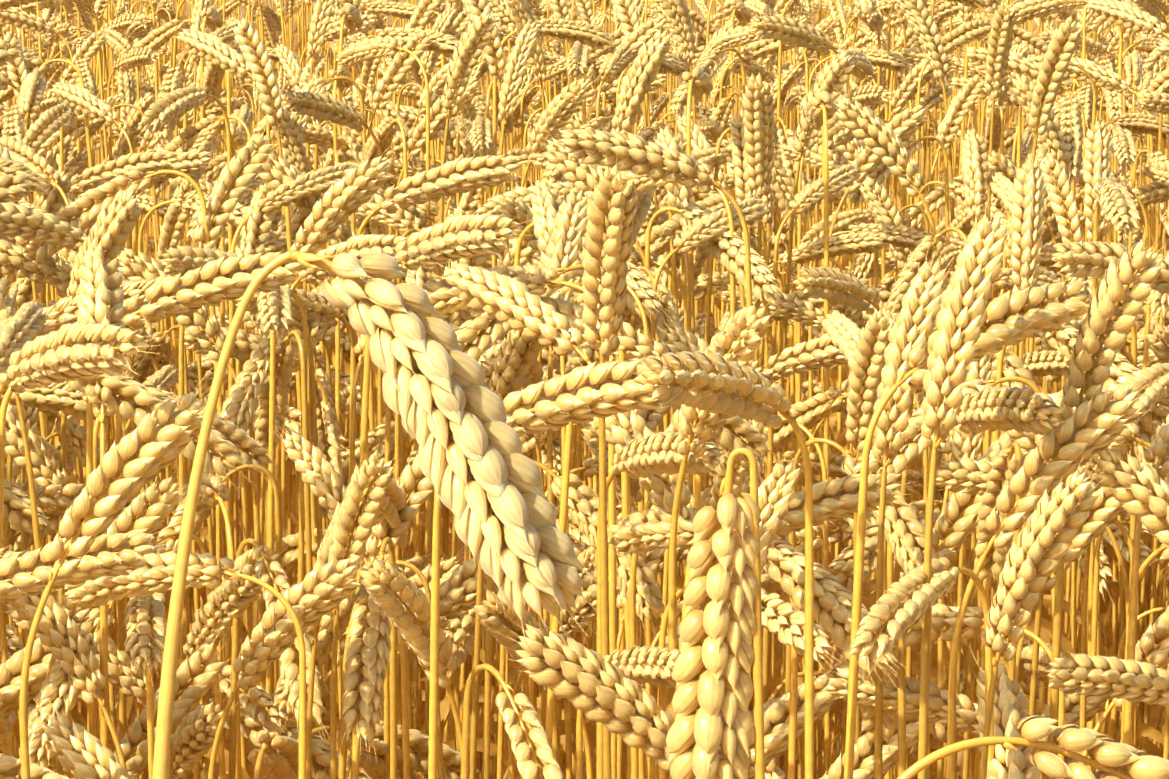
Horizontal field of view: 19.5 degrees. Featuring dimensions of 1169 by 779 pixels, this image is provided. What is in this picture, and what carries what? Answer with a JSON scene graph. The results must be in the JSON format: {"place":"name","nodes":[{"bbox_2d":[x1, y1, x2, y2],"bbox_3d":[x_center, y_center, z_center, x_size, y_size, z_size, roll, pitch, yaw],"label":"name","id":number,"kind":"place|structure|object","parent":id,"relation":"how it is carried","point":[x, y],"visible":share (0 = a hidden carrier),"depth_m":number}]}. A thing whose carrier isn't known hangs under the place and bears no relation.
{"place":"outdoors","nodes":[
{"label":"outdoors","id":0,"kind":"place"},
{"bbox_2d":[2,0,1126,778],"bbox_3d":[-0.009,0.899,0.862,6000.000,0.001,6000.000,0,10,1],"label":"ground","id":1,"kind":"structure","parent":0,"point":[244,10],"depth_m":12.47},
{"bbox_2d":[152,250,604,778],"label":"wheat","id":2,"kind":"object","parent":1,"relation":"on","point":[480,471],"visible":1,"depth_m":0.69},
{"bbox_2d":[666,447,764,778],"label":"wheat","id":3,"kind":"object","parent":1,"relation":"on","point":[711,729],"visible":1,"depth_m":0.90},
{"bbox_2d":[897,715,1168,778],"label":"wheat","id":4,"kind":"object","parent":1,"relation":"on","point":[1130,761],"visible":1,"depth_m":0.84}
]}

